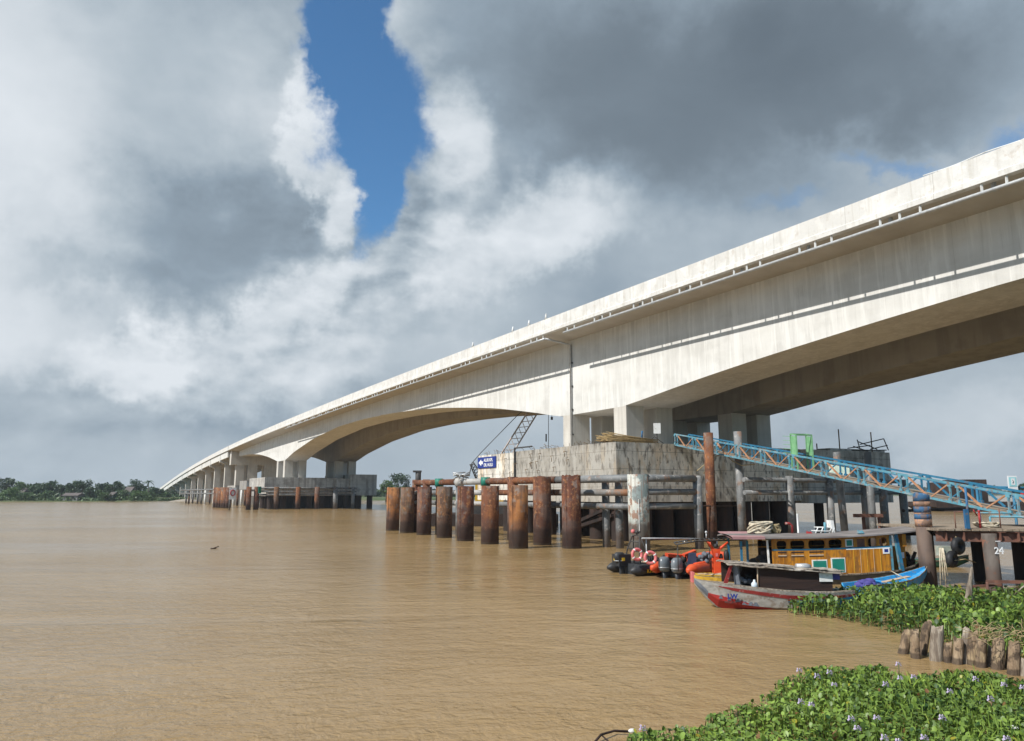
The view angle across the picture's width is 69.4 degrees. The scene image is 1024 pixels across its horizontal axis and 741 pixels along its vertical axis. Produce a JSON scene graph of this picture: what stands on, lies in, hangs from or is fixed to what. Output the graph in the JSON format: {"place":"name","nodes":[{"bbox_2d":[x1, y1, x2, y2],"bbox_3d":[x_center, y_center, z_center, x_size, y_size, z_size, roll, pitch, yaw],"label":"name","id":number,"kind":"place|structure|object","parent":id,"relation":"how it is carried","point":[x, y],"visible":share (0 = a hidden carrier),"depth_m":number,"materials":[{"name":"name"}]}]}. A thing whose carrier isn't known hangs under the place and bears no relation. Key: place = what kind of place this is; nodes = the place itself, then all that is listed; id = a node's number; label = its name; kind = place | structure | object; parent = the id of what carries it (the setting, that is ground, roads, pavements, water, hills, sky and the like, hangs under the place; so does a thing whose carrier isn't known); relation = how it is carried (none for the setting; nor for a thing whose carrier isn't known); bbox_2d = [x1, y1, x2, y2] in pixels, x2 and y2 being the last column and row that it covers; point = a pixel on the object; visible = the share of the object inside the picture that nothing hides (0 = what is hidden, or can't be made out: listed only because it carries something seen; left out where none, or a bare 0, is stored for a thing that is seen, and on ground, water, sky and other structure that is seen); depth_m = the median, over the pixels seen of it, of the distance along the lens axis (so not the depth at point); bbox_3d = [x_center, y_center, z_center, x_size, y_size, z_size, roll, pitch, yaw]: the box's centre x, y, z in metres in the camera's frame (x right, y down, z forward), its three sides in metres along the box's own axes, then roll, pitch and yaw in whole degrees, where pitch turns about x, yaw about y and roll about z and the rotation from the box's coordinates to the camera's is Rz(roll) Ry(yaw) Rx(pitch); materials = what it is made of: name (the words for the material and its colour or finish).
{"place":"outdoors","nodes":[
{"label":"outdoors","id":0,"kind":"place"},
{"bbox_2d":[0,493,1001,501],"bbox_3d":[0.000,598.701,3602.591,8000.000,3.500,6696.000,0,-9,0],"label":"bank land","id":1,"kind":"structure","parent":0,"point":[362,498],"depth_m":309.14,"materials":[{"name":"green plant"}]},
{"bbox_2d":[0,477,15,491],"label":"tree","id":2,"kind":"object","parent":1,"relation":"on","point":[7,482],"visible":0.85,"depth_m":325.76,"materials":[{"name":"green plant"}]},
{"bbox_2d":[2,487,22,496],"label":"tree","id":3,"kind":"object","parent":1,"relation":"on","point":[9,489],"visible":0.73,"depth_m":309.94,"materials":[{"name":"green plant"}]},
{"bbox_2d":[14,481,32,491],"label":"tree","id":4,"kind":"object","parent":1,"relation":"on","point":[19,485],"visible":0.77,"depth_m":320.49,"materials":[{"name":"green plant"}]},
{"bbox_2d":[17,492,36,499],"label":"tree","id":5,"kind":"object","parent":1,"relation":"on","point":[25,495],"visible":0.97,"depth_m":304.81,"materials":[{"name":"green plant"}]},
{"bbox_2d":[36,490,54,498],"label":"tree","id":6,"kind":"object","parent":1,"relation":"on","point":[46,494],"visible":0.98,"depth_m":308.41,"materials":[{"name":"green plant"}]},
{"bbox_2d":[41,480,57,497],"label":"tree","id":7,"kind":"object","parent":1,"relation":"on","point":[49,485],"visible":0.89,"depth_m":337.15,"materials":[{"name":"green plant"}]},
{"bbox_2d":[64,482,80,492],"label":"tree","id":8,"kind":"object","parent":1,"relation":"on","point":[70,486],"visible":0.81,"depth_m":338.54,"materials":[{"name":"green plant"}]},
{"bbox_2d":[61,493,85,500],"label":"riverside house","id":9,"kind":"structure","parent":1,"relation":"on","point":[74,495],"depth_m":306.59,"materials":[{"name":"metal"}]},
{"bbox_2d":[72,479,93,492],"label":"tree","id":10,"kind":"object","parent":1,"relation":"on","point":[80,485],"visible":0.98,"depth_m":317.25,"materials":[{"name":"green plant"}]},
{"bbox_2d":[0,496,184,500],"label":"bank scrub","id":11,"kind":"object","parent":1,"relation":"on","point":[80,497],"visible":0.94,"depth_m":307.66,"materials":[{"name":"green plant"}]},
{"bbox_2d":[104,481,124,492],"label":"tree","id":12,"kind":"object","parent":1,"relation":"on","point":[109,487],"visible":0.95,"depth_m":327.06,"materials":[{"name":"green plant"}]},
{"bbox_2d":[127,479,143,490],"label":"tree","id":13,"kind":"object","parent":1,"relation":"on","point":[139,486],"visible":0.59,"depth_m":340.34,"materials":[{"name":"green plant"}]},
{"bbox_2d":[128,490,149,498],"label":"tree","id":14,"kind":"object","parent":1,"relation":"on","point":[137,493],"visible":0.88,"depth_m":314.68,"materials":[{"name":"green plant"}]},
{"bbox_2d":[160,446,230,490],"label":"viaduct deck","id":15,"kind":"structure","parent":1,"relation":"on","point":[223,454],"depth_m":292.00,"materials":[{"name":"concrete"}]},
{"bbox_2d":[379,480,392,501],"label":"tree","id":16,"kind":"object","parent":1,"relation":"on","point":[385,485],"visible":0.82,"depth_m":285.46,"materials":[{"name":"green plant"}]},
{"bbox_2d":[389,473,410,486],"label":"tree","id":17,"kind":"object","parent":1,"relation":"on","point":[402,480],"visible":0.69,"depth_m":295.69,"materials":[{"name":"green plant"}]},
{"bbox_2d":[1,482,1018,496],"bbox_3d":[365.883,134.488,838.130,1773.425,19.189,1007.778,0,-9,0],"label":"distant wood","id":18,"kind":"object","parent":1,"relation":"on","point":[379,493],"visible":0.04,"depth_m":386.62,"materials":[{"name":"green plant"}]},
{"bbox_2d":[0,495,1023,740],"bbox_3d":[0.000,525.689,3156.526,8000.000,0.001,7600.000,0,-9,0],"label":"river water","id":19,"kind":"structure","parent":0,"point":[146,621],"depth_m":19.18,"materials":[{"name":"liquid"}]},
{"bbox_2d":[181,479,203,497],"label":"viaduct pier","id":20,"kind":"structure","parent":19,"relation":"on","point":[187,483],"depth_m":349.27,"materials":[{"name":"concrete"}]},
{"bbox_2d":[187,476,204,500],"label":"viaduct pier","id":21,"kind":"structure","parent":19,"relation":"on","point":[193,481],"depth_m":328.57,"materials":[{"name":"concrete"}]},
{"bbox_2d":[180,489,213,502],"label":"fender rail","id":22,"kind":"object","parent":19,"relation":"in","point":[192,490],"visible":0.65,"depth_m":243.06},
{"bbox_2d":[193,473,213,501],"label":"viaduct pier","id":23,"kind":"structure","parent":19,"relation":"on","point":[200,481],"depth_m":307.97,"materials":[{"name":"concrete"}]},
{"bbox_2d":[225,487,231,507],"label":"steel pile","id":24,"kind":"object","parent":19,"relation":"in","point":[227,499],"visible":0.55,"depth_m":175.00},
{"bbox_2d":[201,469,261,501],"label":"viaduct pier","id":25,"kind":"structure","parent":19,"relation":"on","point":[208,479],"depth_m":287.15,"materials":[{"name":"concrete"}]},
{"bbox_2d":[228,488,235,509],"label":"warning board","id":26,"kind":"object","parent":19,"relation":"in","point":[232,493],"visible":0.96,"depth_m":157.15,"materials":[{"name":"white paint"}]},
{"bbox_2d":[209,465,261,502],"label":"viaduct pier","id":27,"kind":"structure","parent":19,"relation":"on","point":[217,471],"depth_m":266.64,"materials":[{"name":"concrete"}]},
{"bbox_2d":[219,460,262,503],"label":"viaduct pier","id":28,"kind":"structure","parent":19,"relation":"on","point":[227,474],"depth_m":245.60,"materials":[{"name":"concrete"}]},
{"bbox_2d":[229,451,276,504],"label":"bridge pier","id":29,"kind":"structure","parent":19,"relation":"on","point":[268,464],"depth_m":231.82,"materials":[{"name":"concrete"}]},
{"bbox_2d":[245,487,356,509],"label":"pipe fender","id":30,"kind":"object","parent":19,"relation":"on","point":[298,491],"visible":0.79,"depth_m":164.38,"materials":[{"name":"metal"}]},
{"bbox_2d":[227,474,376,508],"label":"pile cap","id":31,"kind":"object","parent":19,"relation":"in","point":[365,484],"visible":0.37,"depth_m":173.09,"materials":[{"name":"concrete"}]},
{"bbox_2d":[386,487,399,530],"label":"steel pile","id":32,"kind":"object","parent":19,"relation":"in","point":[393,509],"visible":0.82,"depth_m":71.53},
{"bbox_2d":[400,487,414,532],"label":"steel pile","id":33,"kind":"object","parent":19,"relation":"in","point":[407,510],"visible":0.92,"depth_m":67.67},
{"bbox_2d":[416,487,431,534],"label":"steel pile","id":34,"kind":"object","parent":19,"relation":"in","point":[424,504],"visible":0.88,"depth_m":64.34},
{"bbox_2d":[436,486,452,537],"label":"steel pile","id":35,"kind":"object","parent":19,"relation":"in","point":[444,509],"visible":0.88,"depth_m":60.17,"materials":[{"name":"metal"}]},
{"bbox_2d":[457,486,473,540],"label":"steel pile","id":36,"kind":"object","parent":19,"relation":"in","point":[465,513],"visible":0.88,"depth_m":56.19,"materials":[{"name":"metal"}]},
{"bbox_2d":[481,486,498,543],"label":"steel pile","id":37,"kind":"object","parent":19,"relation":"in","point":[489,514],"visible":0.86,"depth_m":52.80,"materials":[{"name":"metal"}]},
{"bbox_2d":[431,512,557,525],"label":"work barge","id":38,"kind":"object","parent":19,"relation":"on","point":[477,519],"visible":0.21,"depth_m":80.43,"materials":[{"name":"metal"}]},
{"bbox_2d":[469,411,552,513],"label":"crawler crane","id":39,"kind":"object","parent":38,"relation":"on","point":[477,509],"visible":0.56,"depth_m":85.41,"materials":[{"name":"paint"}]},
{"bbox_2d":[509,485,527,548],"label":"steel pile","id":40,"kind":"object","parent":19,"relation":"in","point":[518,516],"visible":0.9,"depth_m":48.61,"materials":[{"name":"metal"}]},
{"bbox_2d":[533,476,550,544],"bbox_3d":[2.134,10.484,52.302,1.284,5.982,1.284,0,-9,0],"label":"steel pile","id":41,"kind":"object","parent":19,"relation":"in","point":[541,510],"visible":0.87,"depth_m":51.90,"materials":[{"name":"metal"}]},
{"bbox_2d":[561,474,581,548],"bbox_3d":[3.952,9.935,49.077,1.284,6.012,1.284,0,-9,0],"label":"steel pile","id":42,"kind":"object","parent":19,"relation":"in","point":[571,512],"visible":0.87,"depth_m":48.67,"materials":[{"name":"metal"}]},
{"bbox_2d":[412,474,736,548],"bbox_3d":[0.572,11.134,57.088,31.076,5.860,8.963,-7,-12,36],"label":"pipe fender","id":43,"kind":"object","parent":19,"relation":"on","point":[618,492],"visible":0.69,"depth_m":49.47,"materials":[{"name":"metal"}]},
{"bbox_2d":[453,471,469,479],"bbox_3d":[-4.287,8.906,62.805,1.491,0.821,0.711,1,-9,-5],"label":"scrap heap","id":44,"kind":"object","parent":43,"relation":"on","point":[464,475],"visible":1,"depth_m":62.70,"materials":[{"name":"metal"}]},
{"bbox_2d":[594,730,629,740],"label":"sunken branch","id":45,"kind":"object","parent":19,"relation":"on","point":[608,732],"visible":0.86,"depth_m":11.01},
{"bbox_2d":[627,474,650,551],"bbox_3d":[7.963,9.507,46.358,1.324,5.969,1.352,0,-9,0],"label":"steel pile","id":46,"kind":"object","parent":19,"relation":"in","point":[638,503],"visible":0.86,"depth_m":45.99,"materials":[{"name":"white paint"}]},
{"bbox_2d":[607,529,720,575],"bbox_3d":[7.162,8.424,34.360,5.576,2.129,2.258,5,-11,-27],"label":"inflatable boat","id":47,"kind":"object","parent":19,"relation":"on","point":[622,563],"visible":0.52,"depth_m":33.27,"materials":[{"name":"rubber"}]},
{"bbox_2d":[631,548,642,560],"bbox_3d":[5.453,8.014,32.223,0.574,0.572,0.176,3,-10,-16],"label":"lifebuoy","id":48,"kind":"object","parent":47,"relation":"hanging from","point":[634,557],"visible":1,"depth_m":32.16,"materials":[{"name":"pink plastic"}]},
{"bbox_2d":[478,438,893,540],"bbox_3d":[16.118,12.222,72.840,32.468,8.853,24.150,5,-11,-29],"label":"pile cap","id":49,"kind":"object","parent":19,"relation":"in","point":[611,458],"visible":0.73,"depth_m":61.19,"materials":[{"name":"concrete"}]},
{"bbox_2d":[478,456,495,467],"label":"direction sign","id":50,"kind":"object","parent":49,"relation":"attached to","point":[486,462],"visible":1,"depth_m":74.17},
{"bbox_2d":[228,139,1023,477],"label":"concrete bridge","id":51,"kind":"structure","parent":49,"relation":"on","point":[938,249],"depth_m":50.94,"materials":[{"name":"concrete"}]},
{"bbox_2d":[923,138,1023,175],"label":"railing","id":52,"kind":"object","parent":51,"relation":"on","point":[973,157],"visible":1,"depth_m":35.00,"materials":[{"name":"white paint"}]},
{"bbox_2d":[595,432,657,442],"bbox_3d":[9.078,5.354,58.629,5.499,0.850,1.556,4,-10,-24],"label":"rod bundle","id":53,"kind":"object","parent":49,"relation":"on","point":[607,437],"visible":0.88,"depth_m":57.95,"materials":[{"name":"yellow wood"}]},
{"bbox_2d":[653,423,660,442],"bbox_3d":[11.679,5.106,59.497,0.560,1.741,0.125,0,-9,0],"label":"notice board","id":54,"kind":"object","parent":49,"relation":"on","point":[657,428],"visible":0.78,"depth_m":59.49,"materials":[{"name":"white paint"}]},
{"bbox_2d":[312,305,1023,478],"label":"concrete bridge","id":55,"kind":"structure","parent":49,"relation":"on","point":[748,410],"depth_m":62.12,"materials":[{"name":"concrete"}]},
{"bbox_2d":[847,438,888,451],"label":"bent bars","id":56,"kind":"object","parent":49,"relation":"on","point":[865,444],"visible":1,"depth_m":68.98,"materials":[{"name":"metal"}]},
{"bbox_2d":[650,531,742,578],"bbox_3d":[8.355,8.252,32.458,3.398,2.418,6.313,-8,-12,39],"label":"inflatable boat","id":57,"kind":"object","parent":19,"relation":"on","point":[672,565],"visible":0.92,"depth_m":31.46,"materials":[{"name":"rubber"}]},
{"bbox_2d":[643,551,656,564],"bbox_3d":[5.900,7.980,31.519,0.604,0.602,0.180,1,-9,-5],"label":"lifebuoy","id":58,"kind":"object","parent":57,"relation":"hanging from","point":[653,553],"visible":1,"depth_m":31.47,"materials":[{"name":"pink plastic"}]},
{"bbox_2d":[703,432,717,546],"bbox_3d":[13.648,8.640,50.771,0.660,8.720,0.650,0,-9,0],"label":"mooring pile","id":59,"kind":"object","parent":19,"relation":"in","point":[710,483],"visible":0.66,"depth_m":50.65,"materials":[{"name":"metal"}]},
{"bbox_2d":[733,431,746,545],"bbox_3d":[15.852,8.657,51.275,0.560,8.850,0.551,0,-9,0],"label":"mooring pile","id":60,"kind":"object","parent":19,"relation":"in","point":[740,496],"visible":0.66,"depth_m":51.14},
{"bbox_2d":[694,560,854,609],"bbox_3d":[8.330,6.937,23.702,4.961,1.686,1.367,0,-9,0],"label":"wooden boat","id":61,"kind":"object","parent":19,"relation":"on","point":[779,586],"visible":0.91,"depth_m":23.24,"materials":[{"name":"red paint"}]},
{"bbox_2d":[690,526,918,584],"bbox_3d":[12.031,7.706,30.441,9.369,2.528,2.260,0,-9,0],"label":"passenger boat","id":62,"kind":"object","parent":19,"relation":"on","point":[854,555],"visible":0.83,"depth_m":29.65,"materials":[{"name":"yellow paint"}]},
{"bbox_2d":[747,521,772,533],"bbox_3d":[10.249,6.494,30.549,1.095,0.526,0.616,0,-9,0],"label":"rope coil","id":63,"kind":"object","parent":62,"relation":"on","point":[756,527],"visible":1,"depth_m":30.33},
{"bbox_2d":[811,520,834,532],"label":"white chairs","id":64,"kind":"object","parent":62,"relation":"on","point":[830,527],"visible":0.96,"depth_m":30.47,"materials":[{"name":"paint"}]},
{"bbox_2d":[626,663,1023,740],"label":"water hyacinth","id":65,"kind":"object","parent":19,"relation":"on","point":[864,687],"visible":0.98,"depth_m":11.70,"materials":[{"name":"green plant"}]},
{"bbox_2d":[833,452,848,530],"bbox_3d":[20.430,8.613,45.707,0.682,7.135,0.433,0,-9,0],"label":"mooring pile","id":66,"kind":"object","parent":19,"relation":"in","point":[841,504],"visible":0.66,"depth_m":45.64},
{"bbox_2d":[742,476,969,539],"bbox_3d":[27.435,11.110,56.759,26.101,5.800,0.592,5,-11,-29],"label":"pipe fender","id":67,"kind":"object","parent":19,"relation":"on","point":[790,492],"visible":0.48,"depth_m":54.69,"materials":[{"name":"metal"}]},
{"bbox_2d":[853,514,882,545],"bbox_3d":[21.268,10.226,43.933,1.642,3.359,0.375,0,-9,0],"label":"mooring rack","id":68,"kind":"object","parent":19,"relation":"in","point":[878,516],"visible":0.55,"depth_m":44.02,"materials":[{"name":"metal"}]},
{"bbox_2d":[864,452,876,545],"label":"mooring pile","id":69,"kind":"object","parent":19,"relation":"in","point":[870,496],"visible":0.66,"depth_m":50.08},
{"bbox_2d":[841,566,926,593],"bbox_3d":[14.164,7.896,27.580,4.850,0.920,1.248,6,-11,-33],"label":"open canoe","id":70,"kind":"object","parent":19,"relation":"on","point":[917,575],"visible":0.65,"depth_m":28.05,"materials":[{"name":"blue paint"}]},
{"bbox_2d":[854,578,876,587],"bbox_3d":[12.788,7.689,26.730,0.746,0.351,0.608,6,-11,-30],"label":"purple cloth","id":71,"kind":"object","parent":70,"relation":"in","point":[862,582],"visible":0.83,"depth_m":26.59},
{"bbox_2d":[897,628,909,653],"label":"wooden stake","id":72,"kind":"object","parent":19,"relation":"in","point":[904,646],"visible":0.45,"depth_m":16.76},
{"bbox_2d":[787,579,1023,657],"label":"water hyacinth","id":73,"kind":"object","parent":19,"relation":"on","point":[999,605],"visible":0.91,"depth_m":21.33,"materials":[{"name":"green plant"}]},
{"bbox_2d":[910,628,920,658],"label":"wooden stake","id":74,"kind":"object","parent":19,"relation":"in","point":[914,644],"visible":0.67,"depth_m":16.30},
{"bbox_2d":[913,492,937,585],"bbox_3d":[16.462,7.185,29.404,0.632,4.621,0.618,0,-9,0],"label":"mooring pile","id":75,"kind":"object","parent":19,"relation":"in","point":[923,522],"visible":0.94,"depth_m":29.29,"materials":[{"name":"brown metal"}]},
{"bbox_2d":[920,619,931,655],"bbox_3d":[9.281,6.237,16.717,0.526,1.149,0.218,0,-9,0],"label":"wooden stake","id":76,"kind":"object","parent":19,"relation":"in","point":[925,632],"visible":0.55,"depth_m":16.68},
{"bbox_2d":[929,624,943,661],"bbox_3d":[9.240,6.136,16.122,0.380,1.153,0.265,0,-9,0],"label":"wooden stake","id":77,"kind":"object","parent":19,"relation":"in","point":[936,647],"visible":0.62,"depth_m":16.07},
{"bbox_2d":[915,555,968,566],"bbox_3d":[20.500,9.440,36.517,4.100,0.691,1.024,0,-9,0],"label":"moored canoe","id":78,"kind":"object","parent":19,"relation":"on","point":[960,562],"visible":0.28,"depth_m":36.34,"materials":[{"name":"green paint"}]},
{"bbox_2d":[943,642,952,662],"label":"wooden stake","id":79,"kind":"object","parent":19,"relation":"on","point":[947,652],"visible":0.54,"depth_m":15.90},
{"bbox_2d":[876,523,1023,581],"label":"jetty","id":80,"kind":"object","parent":19,"relation":"on","point":[1013,534],"visible":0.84,"depth_m":30.26,"materials":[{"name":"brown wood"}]},
{"bbox_2d":[674,434,1023,518],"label":"gangway","id":81,"kind":"object","parent":80,"relation":"on","point":[947,497],"visible":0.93,"depth_m":38.53,"materials":[{"name":"blue paint"}]},
{"bbox_2d":[783,433,814,469],"bbox_3d":[17.281,4.889,44.502,1.604,2.223,0.805,1,-9,-4],"label":"portal frame","id":82,"kind":"object","parent":81,"relation":"on","point":[794,446],"visible":0.94,"depth_m":44.51,"materials":[{"name":"green paint"}]},
{"bbox_2d":[827,464,849,475],"bbox_3d":[19.495,6.064,44.203,0.030,1.038,1.975,3,-10,-15],"label":"banner","id":83,"kind":"object","parent":81,"relation":"attached to","point":[836,468],"visible":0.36,"depth_m":44.16,"materials":[{"name":"fabric"}]},
{"bbox_2d":[935,546,950,555],"bbox_3d":[16.576,6.915,28.377,0.520,0.350,0.250,0,-9,0],"label":"float block","id":84,"kind":"object","parent":80,"relation":"hanging from","point":[947,549],"depth_m":28.27,"materials":[{"name":"grey plastic"}]},
{"bbox_2d":[939,548,947,586],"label":"hanging ropes","id":85,"kind":"object","parent":84,"relation":"hanging from","point":[943,553],"visible":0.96,"depth_m":28.10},
{"bbox_2d":[945,551,958,567],"bbox_3d":[16.665,7.146,28.011,0.738,0.635,0.260,7,-12,-38],"label":"tyre fender","id":86,"kind":"object","parent":80,"relation":"hanging from","point":[951,557],"visible":1,"depth_m":27.86,"materials":[{"name":"black rubber"}]},
{"bbox_2d":[951,537,965,554],"bbox_3d":[17.061,6.706,28.285,0.742,0.676,0.260,5,-11,-29],"label":"tyre fender","id":87,"kind":"object","parent":80,"relation":"hanging from","point":[958,545],"visible":0.98,"depth_m":28.16,"materials":[{"name":"black rubber"}]},
{"bbox_2d":[963,487,970,528],"bbox_3d":[17.555,5.300,28.586,0.215,1.590,0.155,0,-9,0],"label":"blue post","id":88,"kind":"object","parent":80,"relation":"on","point":[966,518],"visible":1,"depth_m":28.50,"materials":[{"name":"metal"}]},
{"bbox_2d":[976,512,1023,521],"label":"handrail","id":89,"kind":"object","parent":80,"relation":"on","point":[993,516],"visible":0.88,"depth_m":30.38,"materials":[{"name":"metal"}]},
{"bbox_2d":[976,486,1023,523],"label":"blue rail","id":90,"kind":"object","parent":80,"relation":"on","point":[1013,498],"visible":0.28,"depth_m":35.64,"materials":[{"name":"metal"}]},
{"bbox_2d":[1007,476,1017,489],"bbox_3d":[24.104,5.423,35.592,0.446,0.708,0.081,0,-9,0],"label":"notice board","id":91,"kind":"object","parent":90,"relation":"attached to","point":[1012,482],"visible":0.93,"depth_m":35.59,"materials":[{"name":"metal"}]},
{"bbox_2d":[951,636,963,664],"bbox_3d":[9.496,6.173,15.792,0.329,0.973,0.220,0,-9,0],"label":"wooden stake","id":92,"kind":"object","parent":19,"relation":"in","point":[958,651],"visible":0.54,"depth_m":15.75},
{"bbox_2d":[908,479,1023,510],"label":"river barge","id":93,"kind":"object","parent":19,"relation":"on","point":[934,488],"visible":0.4,"depth_m":147.01,"materials":[{"name":"metal"}]},
{"bbox_2d":[962,627,970,663],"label":"wooden stake","id":94,"kind":"object","parent":19,"relation":"on","point":[964,635],"visible":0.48,"depth_m":15.84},
{"bbox_2d":[963,567,972,609],"bbox_3d":[13.753,6.716,22.337,0.485,1.542,0.197,0,-9,0],"label":"driftwood stake","id":95,"kind":"object","parent":19,"relation":"in","point":[969,589],"visible":0.6,"depth_m":22.32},
{"bbox_2d":[967,630,978,665],"bbox_3d":[9.791,6.076,15.725,0.308,1.143,0.212,0,-9,0],"label":"wooden stake","id":96,"kind":"object","parent":19,"relation":"in","point":[971,644],"visible":0.48,"depth_m":15.70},
{"bbox_2d":[975,637,987,667],"bbox_3d":[9.831,6.114,15.495,0.303,0.993,0.228,0,-9,0],"label":"wooden stake","id":97,"kind":"object","parent":19,"relation":"on","point":[981,653],"visible":0.59,"depth_m":15.46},
{"bbox_2d":[956,617,1023,646],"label":"dry twigs","id":98,"kind":"object","parent":97,"relation":"on","point":[999,632],"visible":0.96,"depth_m":15.18,"materials":[{"name":"beige plant"}]},
{"bbox_2d":[987,645,991,666],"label":"wooden stake","id":99,"kind":"object","parent":19,"relation":"in","point":[989,650],"visible":0.23,"depth_m":15.56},
{"bbox_2d":[981,533,1003,592],"bbox_3d":[17.529,7.526,26.874,0.559,3.128,0.519,0,-9,0],"label":"mooring pile","id":100,"kind":"object","parent":19,"relation":"in","point":[991,551],"visible":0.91,"depth_m":26.83,"materials":[{"name":"brown metal"}]},
{"bbox_2d":[966,580,1023,590],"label":"rail","id":101,"kind":"object","parent":19,"relation":"on","point":[987,585],"visible":0.58,"depth_m":25.15,"materials":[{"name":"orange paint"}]},
{"bbox_2d":[990,637,1004,669],"bbox_3d":[10.069,6.064,15.344,0.350,1.042,0.244,0,-9,0],"label":"wooden stake","id":102,"kind":"object","parent":19,"relation":"in","point":[998,655],"visible":0.66,"depth_m":15.30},
{"bbox_2d":[1007,641,1020,675],"bbox_3d":[10.090,5.976,14.870,0.306,1.061,0.227,0,-9,0],"label":"wooden stake","id":103,"kind":"object","parent":19,"relation":"in","point":[1014,658],"visible":0.59,"depth_m":14.83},
{"bbox_2d":[0,0,1023,490],"label":"sky","id":104,"kind":"structure","parent":0,"point":[223,223],"materials":[{"name":"grey"}]},
{"bbox_2d":[972,522,999,527],"bbox_3d":[18.594,6.052,29.004,1.039,0.236,0.596,0,-9,0],"label":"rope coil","id":105,"kind":"object","parent":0,"point":[989,525],"visible":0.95,"depth_m":28.77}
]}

